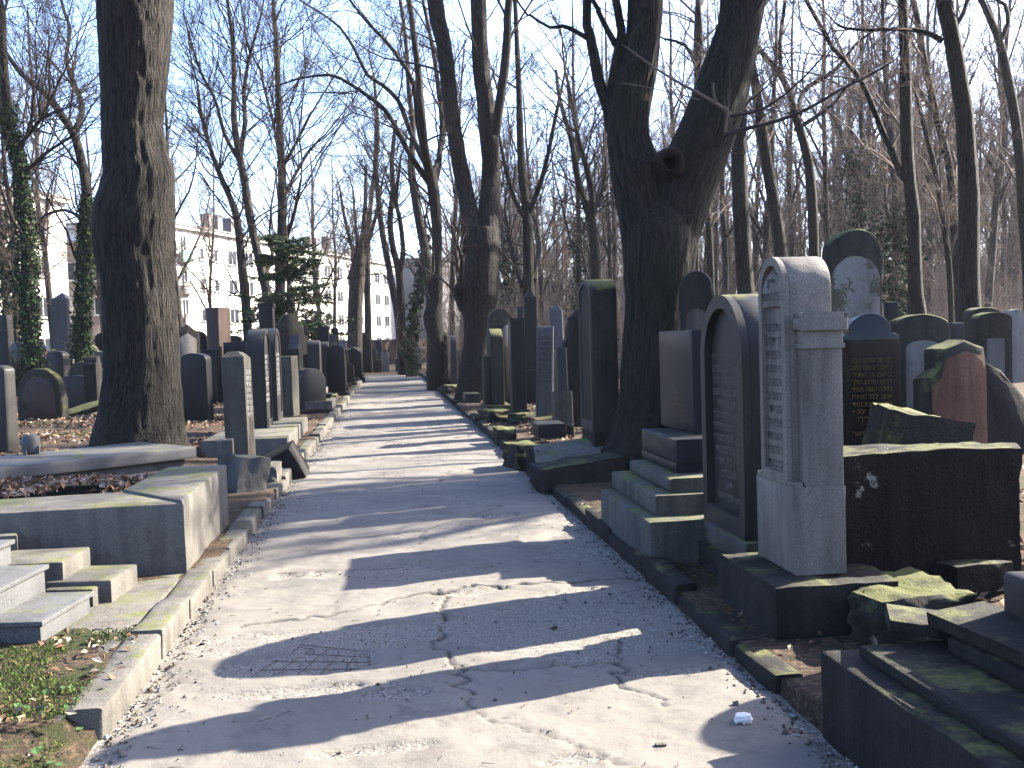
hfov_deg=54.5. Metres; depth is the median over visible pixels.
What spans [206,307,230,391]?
gravestone
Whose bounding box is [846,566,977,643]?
stone block
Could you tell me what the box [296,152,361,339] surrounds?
tree
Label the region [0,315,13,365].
gravestone
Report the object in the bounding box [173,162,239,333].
tree
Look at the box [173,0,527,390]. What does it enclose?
tree
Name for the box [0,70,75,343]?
tree
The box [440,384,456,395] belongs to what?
stone block
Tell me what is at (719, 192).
tree
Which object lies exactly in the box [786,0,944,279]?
tree
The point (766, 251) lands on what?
tree
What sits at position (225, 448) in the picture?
stone block
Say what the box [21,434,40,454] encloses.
urn
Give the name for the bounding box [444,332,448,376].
gravestone
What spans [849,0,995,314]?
tree
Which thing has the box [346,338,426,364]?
boundary wall
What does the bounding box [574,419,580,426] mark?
gravestone
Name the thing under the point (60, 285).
apartment building
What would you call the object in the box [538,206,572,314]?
tree
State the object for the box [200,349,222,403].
gravestone
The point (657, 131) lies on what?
tree
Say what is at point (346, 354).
gravestone
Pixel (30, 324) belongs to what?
tree
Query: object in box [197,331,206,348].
gravestone
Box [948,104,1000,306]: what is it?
tree
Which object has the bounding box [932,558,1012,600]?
stone block
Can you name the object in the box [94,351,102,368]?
gravestone
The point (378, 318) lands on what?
window
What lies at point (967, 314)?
gravestone
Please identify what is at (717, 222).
tree
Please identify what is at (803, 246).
tree
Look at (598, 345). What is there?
gravestone
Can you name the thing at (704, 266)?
tree
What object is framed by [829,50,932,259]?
tree
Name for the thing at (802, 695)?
ground
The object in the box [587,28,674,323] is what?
tree
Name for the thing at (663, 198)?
tree
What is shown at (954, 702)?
stepped platform
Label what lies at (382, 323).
apartment building
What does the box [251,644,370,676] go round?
rebar mesh
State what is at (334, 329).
gravestone
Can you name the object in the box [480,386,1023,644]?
fallen leaves
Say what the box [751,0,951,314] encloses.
tree
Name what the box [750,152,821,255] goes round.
tree
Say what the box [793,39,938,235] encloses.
tree
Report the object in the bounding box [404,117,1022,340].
wood
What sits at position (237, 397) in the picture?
gravestone
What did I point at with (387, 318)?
window
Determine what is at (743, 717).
pebble
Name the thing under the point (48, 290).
tree
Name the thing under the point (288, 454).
fallen block
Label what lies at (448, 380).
stone block
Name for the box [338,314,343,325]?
window
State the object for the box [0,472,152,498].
fallen leaves
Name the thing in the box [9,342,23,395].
gravestone
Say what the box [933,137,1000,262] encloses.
tree
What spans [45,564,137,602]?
cheek block
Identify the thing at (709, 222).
tree
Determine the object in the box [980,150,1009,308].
tree
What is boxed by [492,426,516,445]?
stone block
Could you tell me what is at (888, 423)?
stone block
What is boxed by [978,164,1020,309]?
tree
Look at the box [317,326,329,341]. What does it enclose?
gravestone
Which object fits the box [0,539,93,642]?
stone steps
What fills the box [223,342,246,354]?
gravestone
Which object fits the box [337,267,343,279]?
window
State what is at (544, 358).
gravestone
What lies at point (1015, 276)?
tree
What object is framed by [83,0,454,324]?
tree
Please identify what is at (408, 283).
end block
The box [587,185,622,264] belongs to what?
tree
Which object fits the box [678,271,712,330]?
gravestone
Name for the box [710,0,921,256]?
tree
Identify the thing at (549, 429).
fallen stone
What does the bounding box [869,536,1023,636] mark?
fallen leaves
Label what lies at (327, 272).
window
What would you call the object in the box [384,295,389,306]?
window
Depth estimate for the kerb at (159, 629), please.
5.43 m
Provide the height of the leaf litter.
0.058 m
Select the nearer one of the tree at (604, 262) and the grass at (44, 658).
the grass at (44, 658)
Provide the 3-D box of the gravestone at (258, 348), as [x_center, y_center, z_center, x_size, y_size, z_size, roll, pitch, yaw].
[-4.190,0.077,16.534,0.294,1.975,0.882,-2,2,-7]
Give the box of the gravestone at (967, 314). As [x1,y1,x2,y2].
[962,307,999,340]
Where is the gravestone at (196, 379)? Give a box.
[180,353,220,421]
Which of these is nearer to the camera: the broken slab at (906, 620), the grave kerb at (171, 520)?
the broken slab at (906, 620)
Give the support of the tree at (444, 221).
on the ground at (802, 695)
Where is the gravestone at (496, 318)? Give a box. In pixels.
[487,309,509,329]
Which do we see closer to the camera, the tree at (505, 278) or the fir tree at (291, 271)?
the fir tree at (291, 271)
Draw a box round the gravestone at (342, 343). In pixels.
[339,340,346,349]
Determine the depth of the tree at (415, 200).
39.63 m
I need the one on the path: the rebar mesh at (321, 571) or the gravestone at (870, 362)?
the rebar mesh at (321, 571)
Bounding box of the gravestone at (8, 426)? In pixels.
[0,365,18,452]
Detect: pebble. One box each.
[655,742,666,746]
[734,712,752,723]
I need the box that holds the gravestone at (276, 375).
[267,328,282,420]
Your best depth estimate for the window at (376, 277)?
134.65 m
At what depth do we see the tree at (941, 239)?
55.55 m
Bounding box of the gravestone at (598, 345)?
[578,279,618,446]
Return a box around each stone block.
[217,438,233,476]
[227,453,270,492]
[267,461,281,482]
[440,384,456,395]
[445,377,450,384]
[473,407,507,422]
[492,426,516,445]
[502,440,537,470]
[508,412,535,424]
[526,447,536,475]
[530,452,625,494]
[533,438,602,462]
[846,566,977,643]
[862,402,975,444]
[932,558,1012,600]
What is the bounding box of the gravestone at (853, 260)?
[822,229,883,333]
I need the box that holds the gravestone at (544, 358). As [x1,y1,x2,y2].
[536,326,553,416]
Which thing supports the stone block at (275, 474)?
on the ground at (802, 695)
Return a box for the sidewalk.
[67,552,202,650]
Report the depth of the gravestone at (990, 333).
15.99 m
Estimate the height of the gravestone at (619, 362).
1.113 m
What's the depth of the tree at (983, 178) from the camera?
68.14 m
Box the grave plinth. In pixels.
[201,417,307,456]
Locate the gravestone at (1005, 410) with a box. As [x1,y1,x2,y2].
[985,363,1023,453]
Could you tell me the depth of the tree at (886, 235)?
48.70 m
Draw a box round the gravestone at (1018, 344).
[1005,309,1023,382]
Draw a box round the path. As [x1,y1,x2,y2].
[78,374,855,767]
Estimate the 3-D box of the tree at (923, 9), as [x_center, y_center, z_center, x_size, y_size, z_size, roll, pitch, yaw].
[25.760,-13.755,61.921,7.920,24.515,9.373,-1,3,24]
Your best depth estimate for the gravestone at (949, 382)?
9.62 m
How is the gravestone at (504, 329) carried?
on the ground at (802, 695)
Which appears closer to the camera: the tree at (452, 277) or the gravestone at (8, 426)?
the gravestone at (8, 426)
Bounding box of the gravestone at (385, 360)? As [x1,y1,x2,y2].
[381,352,388,371]
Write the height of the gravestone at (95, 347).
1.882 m
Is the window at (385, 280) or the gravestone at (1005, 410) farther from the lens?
the window at (385, 280)
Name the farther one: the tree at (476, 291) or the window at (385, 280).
the window at (385, 280)
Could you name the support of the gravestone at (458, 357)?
on the ground at (802, 695)
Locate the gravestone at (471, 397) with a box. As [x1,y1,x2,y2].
[462,392,480,402]
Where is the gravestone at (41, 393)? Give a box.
[17,368,68,419]
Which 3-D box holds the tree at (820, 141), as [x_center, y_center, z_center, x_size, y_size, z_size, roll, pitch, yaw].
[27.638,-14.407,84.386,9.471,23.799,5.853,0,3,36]
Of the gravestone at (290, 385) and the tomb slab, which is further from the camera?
the gravestone at (290, 385)
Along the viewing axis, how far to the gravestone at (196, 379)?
20.25 m
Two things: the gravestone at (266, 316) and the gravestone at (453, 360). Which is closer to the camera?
the gravestone at (266, 316)
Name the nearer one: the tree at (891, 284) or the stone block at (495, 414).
the stone block at (495, 414)
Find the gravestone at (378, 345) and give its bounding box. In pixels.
[375,341,381,358]
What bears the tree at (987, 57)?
on the ground at (802, 695)
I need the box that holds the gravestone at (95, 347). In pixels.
[89,345,98,355]
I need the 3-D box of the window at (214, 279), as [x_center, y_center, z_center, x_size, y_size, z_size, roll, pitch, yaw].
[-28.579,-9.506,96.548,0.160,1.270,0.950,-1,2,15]
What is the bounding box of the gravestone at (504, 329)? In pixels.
[497,325,509,403]
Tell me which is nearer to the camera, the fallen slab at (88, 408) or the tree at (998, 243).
the fallen slab at (88, 408)
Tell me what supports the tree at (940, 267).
on the ground at (802, 695)
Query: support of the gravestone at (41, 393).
on the ground at (802, 695)
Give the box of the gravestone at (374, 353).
[372,349,376,370]
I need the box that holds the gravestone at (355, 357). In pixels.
[347,347,364,381]
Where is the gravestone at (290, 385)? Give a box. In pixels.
[281,356,306,417]
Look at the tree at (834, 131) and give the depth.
71.45 m
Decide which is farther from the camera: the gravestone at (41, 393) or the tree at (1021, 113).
the tree at (1021, 113)
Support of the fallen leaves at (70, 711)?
on the ground at (802, 695)
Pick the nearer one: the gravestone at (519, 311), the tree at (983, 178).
the gravestone at (519, 311)
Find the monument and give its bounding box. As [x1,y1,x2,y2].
[601,330,704,563]
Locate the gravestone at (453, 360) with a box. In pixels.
[449,336,456,384]
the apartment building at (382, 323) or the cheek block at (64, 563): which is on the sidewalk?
the cheek block at (64, 563)
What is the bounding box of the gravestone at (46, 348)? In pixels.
[39,345,49,367]
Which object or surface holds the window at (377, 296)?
in the apartment building at (382, 323)
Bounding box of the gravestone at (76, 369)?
[69,361,102,376]
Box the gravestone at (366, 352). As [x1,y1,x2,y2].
[362,334,371,372]
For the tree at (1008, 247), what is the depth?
66.95 m
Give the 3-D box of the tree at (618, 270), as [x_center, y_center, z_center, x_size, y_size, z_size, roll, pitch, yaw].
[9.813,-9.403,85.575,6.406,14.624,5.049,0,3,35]
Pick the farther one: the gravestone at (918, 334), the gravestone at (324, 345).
the gravestone at (324, 345)
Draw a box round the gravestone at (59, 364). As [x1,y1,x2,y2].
[46,351,69,377]
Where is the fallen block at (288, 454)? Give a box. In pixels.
[263,440,309,479]
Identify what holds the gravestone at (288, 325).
on the ground at (802, 695)
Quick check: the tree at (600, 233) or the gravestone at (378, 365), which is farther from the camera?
the tree at (600, 233)
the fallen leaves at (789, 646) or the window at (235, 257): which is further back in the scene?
the window at (235, 257)
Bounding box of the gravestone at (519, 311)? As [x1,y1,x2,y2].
[517,306,521,317]
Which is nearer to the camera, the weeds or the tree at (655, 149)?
the weeds
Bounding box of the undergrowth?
[388,230,1022,376]
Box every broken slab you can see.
[884,604,953,639]
[926,601,1023,666]
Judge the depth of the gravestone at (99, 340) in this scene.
41.47 m
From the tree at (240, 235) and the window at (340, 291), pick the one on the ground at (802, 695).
the tree at (240, 235)
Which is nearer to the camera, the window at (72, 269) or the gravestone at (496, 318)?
the gravestone at (496, 318)
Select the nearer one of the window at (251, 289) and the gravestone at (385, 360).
the gravestone at (385, 360)
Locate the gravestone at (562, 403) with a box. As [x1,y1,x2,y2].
[551,348,574,437]
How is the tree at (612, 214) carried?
on the ground at (802, 695)
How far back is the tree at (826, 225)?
45.62 m
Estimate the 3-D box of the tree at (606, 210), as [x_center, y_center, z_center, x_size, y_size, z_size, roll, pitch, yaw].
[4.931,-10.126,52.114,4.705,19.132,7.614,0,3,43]
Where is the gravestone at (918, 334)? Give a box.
[889,314,948,408]
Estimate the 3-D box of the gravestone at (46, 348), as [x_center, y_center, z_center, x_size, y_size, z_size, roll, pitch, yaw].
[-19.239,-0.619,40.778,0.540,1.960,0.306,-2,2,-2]
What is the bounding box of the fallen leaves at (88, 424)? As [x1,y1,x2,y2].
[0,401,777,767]
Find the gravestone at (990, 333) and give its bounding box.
[967,312,1012,383]
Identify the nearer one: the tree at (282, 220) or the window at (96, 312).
the tree at (282, 220)
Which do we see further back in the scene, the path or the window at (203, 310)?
the window at (203, 310)
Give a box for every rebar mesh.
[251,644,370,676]
[277,567,397,573]
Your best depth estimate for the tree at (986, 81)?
77.17 m
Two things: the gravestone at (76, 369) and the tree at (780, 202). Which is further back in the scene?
the tree at (780, 202)
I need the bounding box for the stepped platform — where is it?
[820,571,1023,767]
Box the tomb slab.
[0,442,195,484]
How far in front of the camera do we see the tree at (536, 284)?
87.01 m
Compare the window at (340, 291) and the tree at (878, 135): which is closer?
the tree at (878, 135)
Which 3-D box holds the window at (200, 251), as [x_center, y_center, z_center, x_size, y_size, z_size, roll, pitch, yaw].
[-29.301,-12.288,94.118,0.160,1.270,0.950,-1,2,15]
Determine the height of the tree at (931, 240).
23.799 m
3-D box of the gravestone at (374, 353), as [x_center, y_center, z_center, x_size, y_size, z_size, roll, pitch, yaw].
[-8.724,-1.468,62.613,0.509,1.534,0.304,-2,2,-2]
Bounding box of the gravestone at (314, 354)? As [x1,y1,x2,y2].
[307,340,327,392]
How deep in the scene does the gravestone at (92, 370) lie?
26.32 m
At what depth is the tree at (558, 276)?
99.15 m
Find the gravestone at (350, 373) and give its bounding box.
[346,361,356,384]
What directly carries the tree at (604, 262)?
on the ground at (802, 695)
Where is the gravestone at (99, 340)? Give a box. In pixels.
[95,333,102,350]
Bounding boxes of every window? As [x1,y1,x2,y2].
[37,297,47,318]
[39,338,49,349]
[67,262,76,281]
[93,297,98,315]
[179,235,186,258]
[181,269,187,290]
[182,299,188,323]
[199,247,203,260]
[202,309,205,321]
[213,249,218,262]
[214,279,220,292]
[227,250,237,266]
[228,279,237,294]
[230,308,238,323]
[245,252,254,268]
[248,281,253,295]
[324,265,330,277]
[325,289,331,301]
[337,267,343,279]
[337,290,343,302]
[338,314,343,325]
[374,272,380,284]
[375,294,381,305]
[376,315,380,326]
[383,274,388,285]
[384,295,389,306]
[385,316,389,326]
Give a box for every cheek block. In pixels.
[8,547,90,580]
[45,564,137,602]
[45,585,100,606]
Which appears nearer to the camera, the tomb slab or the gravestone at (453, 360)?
the tomb slab
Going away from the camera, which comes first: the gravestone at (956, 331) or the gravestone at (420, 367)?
the gravestone at (956, 331)
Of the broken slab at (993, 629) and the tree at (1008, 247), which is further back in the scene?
the tree at (1008, 247)
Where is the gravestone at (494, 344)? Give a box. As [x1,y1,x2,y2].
[481,329,509,408]
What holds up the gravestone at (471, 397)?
on the ground at (802, 695)
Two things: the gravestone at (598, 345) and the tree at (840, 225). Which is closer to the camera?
the gravestone at (598, 345)
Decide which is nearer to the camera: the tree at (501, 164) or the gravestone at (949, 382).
the gravestone at (949, 382)
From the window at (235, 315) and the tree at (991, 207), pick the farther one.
the window at (235, 315)
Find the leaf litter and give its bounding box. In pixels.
[163,413,834,761]
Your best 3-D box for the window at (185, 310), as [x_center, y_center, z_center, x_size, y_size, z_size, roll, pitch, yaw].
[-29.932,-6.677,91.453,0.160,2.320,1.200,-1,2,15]
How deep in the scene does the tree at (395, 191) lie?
54.30 m
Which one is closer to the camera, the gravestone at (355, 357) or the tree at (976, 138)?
the gravestone at (355, 357)
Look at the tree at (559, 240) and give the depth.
110.36 m
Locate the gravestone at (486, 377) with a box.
[482,355,491,408]
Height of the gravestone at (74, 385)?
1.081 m
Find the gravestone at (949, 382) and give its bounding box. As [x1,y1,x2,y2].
[913,339,986,443]
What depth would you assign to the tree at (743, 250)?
20.75 m
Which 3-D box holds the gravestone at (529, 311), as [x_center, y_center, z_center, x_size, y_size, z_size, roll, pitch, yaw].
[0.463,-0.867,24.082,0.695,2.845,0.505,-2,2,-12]
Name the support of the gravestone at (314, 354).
on the ground at (802, 695)
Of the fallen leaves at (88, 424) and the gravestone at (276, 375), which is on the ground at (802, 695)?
the fallen leaves at (88, 424)
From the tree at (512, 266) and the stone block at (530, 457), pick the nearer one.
the stone block at (530, 457)
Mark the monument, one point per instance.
(652, 504)
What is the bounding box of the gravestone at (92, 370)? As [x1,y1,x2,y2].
[83,356,101,402]
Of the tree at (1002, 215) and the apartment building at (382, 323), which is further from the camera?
the apartment building at (382, 323)
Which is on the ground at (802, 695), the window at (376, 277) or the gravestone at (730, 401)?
the gravestone at (730, 401)
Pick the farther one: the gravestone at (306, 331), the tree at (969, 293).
the gravestone at (306, 331)
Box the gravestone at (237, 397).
[221,351,255,454]
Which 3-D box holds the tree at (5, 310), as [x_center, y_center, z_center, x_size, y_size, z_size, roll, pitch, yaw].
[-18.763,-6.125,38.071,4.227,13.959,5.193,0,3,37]
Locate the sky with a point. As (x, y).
(526, 25)
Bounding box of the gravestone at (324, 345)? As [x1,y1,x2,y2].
[321,342,328,385]
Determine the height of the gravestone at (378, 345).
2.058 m
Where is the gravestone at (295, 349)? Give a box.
[288,335,336,412]
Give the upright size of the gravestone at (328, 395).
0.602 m
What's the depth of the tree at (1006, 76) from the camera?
29.63 m
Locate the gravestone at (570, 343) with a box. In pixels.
[561,309,580,424]
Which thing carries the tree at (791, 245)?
on the ground at (802, 695)
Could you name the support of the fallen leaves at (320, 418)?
on the ground at (802, 695)
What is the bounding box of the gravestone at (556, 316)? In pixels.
[550,304,563,390]
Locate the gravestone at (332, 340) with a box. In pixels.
[329,335,336,345]
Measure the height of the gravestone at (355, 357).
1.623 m
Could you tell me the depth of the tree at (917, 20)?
29.66 m
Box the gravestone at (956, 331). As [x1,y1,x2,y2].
[949,322,963,339]
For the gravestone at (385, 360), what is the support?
on the ground at (802, 695)
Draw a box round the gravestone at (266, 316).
[257,303,275,328]
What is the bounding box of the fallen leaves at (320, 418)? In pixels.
[296,388,349,445]
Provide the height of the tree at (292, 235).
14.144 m
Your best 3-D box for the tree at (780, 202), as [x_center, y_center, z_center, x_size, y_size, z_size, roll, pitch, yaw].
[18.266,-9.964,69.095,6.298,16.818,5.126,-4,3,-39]
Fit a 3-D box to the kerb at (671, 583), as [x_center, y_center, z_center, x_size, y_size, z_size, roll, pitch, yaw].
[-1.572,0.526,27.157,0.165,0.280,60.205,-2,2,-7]
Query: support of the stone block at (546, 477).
on the ground at (802, 695)
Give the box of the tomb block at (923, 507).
[843,442,1021,574]
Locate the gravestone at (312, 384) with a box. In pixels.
[298,368,332,414]
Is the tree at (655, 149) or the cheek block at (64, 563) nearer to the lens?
the cheek block at (64, 563)
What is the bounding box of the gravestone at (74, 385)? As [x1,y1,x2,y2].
[62,375,84,408]
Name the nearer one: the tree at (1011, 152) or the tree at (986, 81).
the tree at (1011, 152)
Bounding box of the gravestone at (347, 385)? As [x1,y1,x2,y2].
[345,355,348,386]
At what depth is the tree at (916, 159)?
41.35 m
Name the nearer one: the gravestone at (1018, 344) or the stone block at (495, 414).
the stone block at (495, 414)
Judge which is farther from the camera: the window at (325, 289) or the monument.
the window at (325, 289)
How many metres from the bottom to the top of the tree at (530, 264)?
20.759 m
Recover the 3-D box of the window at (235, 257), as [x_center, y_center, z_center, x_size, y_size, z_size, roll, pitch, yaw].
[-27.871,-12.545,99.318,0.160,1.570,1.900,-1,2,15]
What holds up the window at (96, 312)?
in the building at (96, 328)
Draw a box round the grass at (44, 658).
[0,626,133,767]
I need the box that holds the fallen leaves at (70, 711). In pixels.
[0,621,139,767]
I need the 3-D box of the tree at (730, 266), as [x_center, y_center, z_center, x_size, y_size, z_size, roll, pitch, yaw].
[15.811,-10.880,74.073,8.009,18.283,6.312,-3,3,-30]
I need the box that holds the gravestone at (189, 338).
[179,324,199,357]
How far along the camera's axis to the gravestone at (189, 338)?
26.16 m
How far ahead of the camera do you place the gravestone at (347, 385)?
38.26 m
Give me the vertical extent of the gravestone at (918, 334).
1.740 m
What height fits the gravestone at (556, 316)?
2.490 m
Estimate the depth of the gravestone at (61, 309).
39.95 m
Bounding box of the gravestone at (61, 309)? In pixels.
[51,292,75,368]
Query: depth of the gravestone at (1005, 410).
11.08 m
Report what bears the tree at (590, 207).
on the ground at (802, 695)
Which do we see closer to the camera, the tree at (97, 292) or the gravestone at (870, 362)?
the gravestone at (870, 362)
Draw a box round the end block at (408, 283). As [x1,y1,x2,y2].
[403,256,459,341]
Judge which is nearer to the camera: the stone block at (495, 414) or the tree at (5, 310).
the stone block at (495, 414)
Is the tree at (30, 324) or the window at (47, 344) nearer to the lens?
the tree at (30, 324)
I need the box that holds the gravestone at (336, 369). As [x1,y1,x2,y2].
[326,345,349,395]
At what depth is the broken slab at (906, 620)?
3.82 m
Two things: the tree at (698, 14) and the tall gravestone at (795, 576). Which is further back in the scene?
the tree at (698, 14)
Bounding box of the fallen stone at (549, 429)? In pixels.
[532,420,565,437]
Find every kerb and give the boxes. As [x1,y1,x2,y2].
[0,465,228,575]
[63,373,367,739]
[419,372,802,693]
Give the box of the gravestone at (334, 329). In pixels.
[331,328,338,344]
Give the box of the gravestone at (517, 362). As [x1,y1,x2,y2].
[506,318,529,417]
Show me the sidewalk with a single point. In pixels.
(136, 604)
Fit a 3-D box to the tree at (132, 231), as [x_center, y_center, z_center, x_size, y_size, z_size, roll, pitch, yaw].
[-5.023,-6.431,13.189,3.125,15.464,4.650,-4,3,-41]
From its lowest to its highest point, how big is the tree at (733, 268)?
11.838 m
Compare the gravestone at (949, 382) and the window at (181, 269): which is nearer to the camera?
the gravestone at (949, 382)
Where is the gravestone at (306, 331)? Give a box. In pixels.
[303,325,309,339]
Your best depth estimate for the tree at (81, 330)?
32.74 m
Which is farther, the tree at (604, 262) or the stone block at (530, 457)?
the tree at (604, 262)
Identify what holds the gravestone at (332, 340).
on the ground at (802, 695)
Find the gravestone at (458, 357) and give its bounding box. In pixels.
[456,350,461,381]
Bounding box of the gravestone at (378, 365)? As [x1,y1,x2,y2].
[374,359,382,372]
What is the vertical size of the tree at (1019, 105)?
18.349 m
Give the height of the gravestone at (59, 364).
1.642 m
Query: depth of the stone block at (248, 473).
10.57 m
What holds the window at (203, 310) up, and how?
in the apartment building at (382, 323)
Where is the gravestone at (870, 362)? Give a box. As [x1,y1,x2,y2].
[842,313,899,445]
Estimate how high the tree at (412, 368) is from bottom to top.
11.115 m
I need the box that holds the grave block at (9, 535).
[0,532,18,550]
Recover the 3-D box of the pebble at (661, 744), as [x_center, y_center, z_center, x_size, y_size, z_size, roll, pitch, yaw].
[0.584,1.414,3.893,0.051,0.022,0.032,-2,2,0]
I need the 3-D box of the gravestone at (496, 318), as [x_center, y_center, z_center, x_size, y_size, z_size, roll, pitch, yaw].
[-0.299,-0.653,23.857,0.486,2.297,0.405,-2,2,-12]
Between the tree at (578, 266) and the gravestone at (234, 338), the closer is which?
the gravestone at (234, 338)
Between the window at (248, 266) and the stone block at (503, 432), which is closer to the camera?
the stone block at (503, 432)
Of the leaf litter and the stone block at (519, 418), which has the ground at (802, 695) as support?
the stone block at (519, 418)
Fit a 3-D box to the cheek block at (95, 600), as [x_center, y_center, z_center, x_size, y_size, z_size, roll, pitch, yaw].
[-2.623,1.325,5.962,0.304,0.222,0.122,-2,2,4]
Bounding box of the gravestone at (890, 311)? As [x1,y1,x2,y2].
[882,302,897,321]
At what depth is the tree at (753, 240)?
62.17 m
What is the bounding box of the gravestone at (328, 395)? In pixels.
[326,392,333,397]
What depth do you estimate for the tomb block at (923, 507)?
5.53 m
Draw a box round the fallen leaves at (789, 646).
[450,402,822,657]
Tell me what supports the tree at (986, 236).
on the ground at (802, 695)
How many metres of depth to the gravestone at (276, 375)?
17.71 m
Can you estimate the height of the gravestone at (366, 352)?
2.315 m
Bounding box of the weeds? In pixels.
[4,685,102,764]
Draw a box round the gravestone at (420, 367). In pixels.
[415,345,421,369]
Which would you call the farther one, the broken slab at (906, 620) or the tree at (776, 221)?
the tree at (776, 221)
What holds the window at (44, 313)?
in the apartment building at (60, 285)
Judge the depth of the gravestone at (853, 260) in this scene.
10.96 m
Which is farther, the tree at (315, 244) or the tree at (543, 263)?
the tree at (315, 244)
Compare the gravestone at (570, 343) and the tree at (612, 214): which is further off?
the tree at (612, 214)
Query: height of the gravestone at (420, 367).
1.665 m
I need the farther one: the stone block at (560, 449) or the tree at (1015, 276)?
the tree at (1015, 276)
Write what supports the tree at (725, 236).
on the ground at (802, 695)
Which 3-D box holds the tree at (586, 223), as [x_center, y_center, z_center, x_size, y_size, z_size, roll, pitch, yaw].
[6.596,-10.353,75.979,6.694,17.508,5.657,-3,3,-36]
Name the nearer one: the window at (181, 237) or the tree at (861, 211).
the tree at (861, 211)
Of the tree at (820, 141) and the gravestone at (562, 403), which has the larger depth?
the tree at (820, 141)
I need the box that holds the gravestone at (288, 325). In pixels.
[275,314,307,367]
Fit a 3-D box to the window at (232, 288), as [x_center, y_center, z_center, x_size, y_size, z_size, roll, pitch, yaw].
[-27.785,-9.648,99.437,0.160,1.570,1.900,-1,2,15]
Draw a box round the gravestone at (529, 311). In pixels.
[522,290,536,403]
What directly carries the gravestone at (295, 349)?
on the ground at (802, 695)
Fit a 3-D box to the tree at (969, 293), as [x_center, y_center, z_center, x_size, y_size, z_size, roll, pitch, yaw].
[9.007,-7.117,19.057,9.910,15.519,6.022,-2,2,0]
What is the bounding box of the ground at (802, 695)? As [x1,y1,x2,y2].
[0,353,1023,767]
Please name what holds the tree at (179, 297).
on the ground at (802, 695)
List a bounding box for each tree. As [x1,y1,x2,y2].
[0,0,184,366]
[0,0,244,381]
[0,2,79,351]
[0,49,76,366]
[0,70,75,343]
[39,134,102,332]
[73,0,381,341]
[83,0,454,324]
[88,0,189,446]
[164,83,226,331]
[167,0,450,324]
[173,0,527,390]
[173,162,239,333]
[230,225,359,341]
[254,114,416,372]
[254,164,314,315]
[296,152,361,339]
[306,0,581,400]
[308,64,430,371]
[312,145,378,331]
[314,109,448,374]
[320,8,442,374]
[354,0,457,375]
[394,24,515,367]
[400,185,446,376]
[405,149,477,334]
[434,53,543,308]
[437,0,611,295]
[442,61,536,337]
[457,187,549,307]
[476,95,560,304]
[487,0,616,329]
[490,0,682,279]
[500,195,551,314]
[501,81,603,335]
[501,107,560,322]
[501,192,553,308]
[516,0,894,470]
[534,194,573,305]
[535,169,585,308]
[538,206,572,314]
[543,22,626,338]
[552,0,657,353]
[552,150,611,279]
[561,0,773,270]
[570,141,621,278]
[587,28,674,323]
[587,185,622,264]
[589,214,622,325]
[600,207,624,335]
[601,112,680,303]
[610,109,670,286]
[626,0,774,297]
[649,0,750,260]
[655,98,729,270]
[657,0,824,293]
[659,0,755,295]
[659,0,804,294]
[661,107,734,295]
[666,138,762,294]
[700,0,807,256]
[703,0,827,294]
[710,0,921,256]
[711,160,751,293]
[718,206,736,293]
[727,132,821,293]
[747,0,839,256]
[747,118,806,268]
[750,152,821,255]
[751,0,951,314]
[753,146,803,280]
[755,0,981,321]
[759,0,910,256]
[770,174,821,256]
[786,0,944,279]
[786,72,891,249]
[786,85,875,244]
[792,95,874,255]
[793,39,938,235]
[796,154,855,257]
[806,17,881,252]
[816,0,1004,320]
[828,32,945,254]
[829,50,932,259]
[830,0,971,315]
[836,0,1003,322]
[845,0,1023,319]
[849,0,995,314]
[851,0,998,322]
[868,0,986,298]
[887,105,990,314]
[892,54,1008,317]
[892,57,1010,275]
[913,0,1023,310]
[913,68,999,320]
[920,0,1023,307]
[927,0,1023,311]
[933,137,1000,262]
[936,99,1014,315]
[941,58,1023,309]
[943,0,1023,312]
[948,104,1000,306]
[977,0,1023,308]
[977,89,1022,310]
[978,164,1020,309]
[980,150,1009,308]
[985,63,1023,306]
[987,0,1023,305]
[987,42,1023,313]
[993,2,1023,266]
[993,147,1022,293]
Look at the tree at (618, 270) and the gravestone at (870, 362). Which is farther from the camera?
the tree at (618, 270)
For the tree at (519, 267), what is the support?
on the ground at (802, 695)
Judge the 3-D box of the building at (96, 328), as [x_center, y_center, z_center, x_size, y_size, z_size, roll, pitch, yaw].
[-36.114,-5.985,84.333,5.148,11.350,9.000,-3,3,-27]
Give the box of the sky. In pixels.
[0,0,1023,291]
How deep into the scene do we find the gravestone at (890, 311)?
13.98 m
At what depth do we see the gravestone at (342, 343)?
46.82 m
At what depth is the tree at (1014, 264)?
72.48 m
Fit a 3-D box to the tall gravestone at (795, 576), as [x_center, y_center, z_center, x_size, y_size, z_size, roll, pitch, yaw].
[1.585,0.462,5.418,0.697,2.301,0.882,-2,2,-7]
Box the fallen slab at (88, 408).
[69,400,98,415]
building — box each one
[0,185,73,349]
[65,213,396,339]
[66,240,100,344]
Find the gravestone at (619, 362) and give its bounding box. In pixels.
[618,353,621,378]
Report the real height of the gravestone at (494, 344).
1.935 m
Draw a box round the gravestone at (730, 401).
[698,294,761,576]
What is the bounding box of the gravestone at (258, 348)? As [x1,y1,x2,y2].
[246,329,272,428]
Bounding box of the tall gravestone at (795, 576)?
[718,256,898,639]
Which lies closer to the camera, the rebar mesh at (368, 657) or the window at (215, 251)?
the rebar mesh at (368, 657)
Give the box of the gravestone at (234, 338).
[231,335,242,341]
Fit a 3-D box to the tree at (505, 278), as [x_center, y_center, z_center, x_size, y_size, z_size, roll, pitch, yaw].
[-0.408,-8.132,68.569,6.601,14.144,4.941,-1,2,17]
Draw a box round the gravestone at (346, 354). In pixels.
[345,350,348,361]

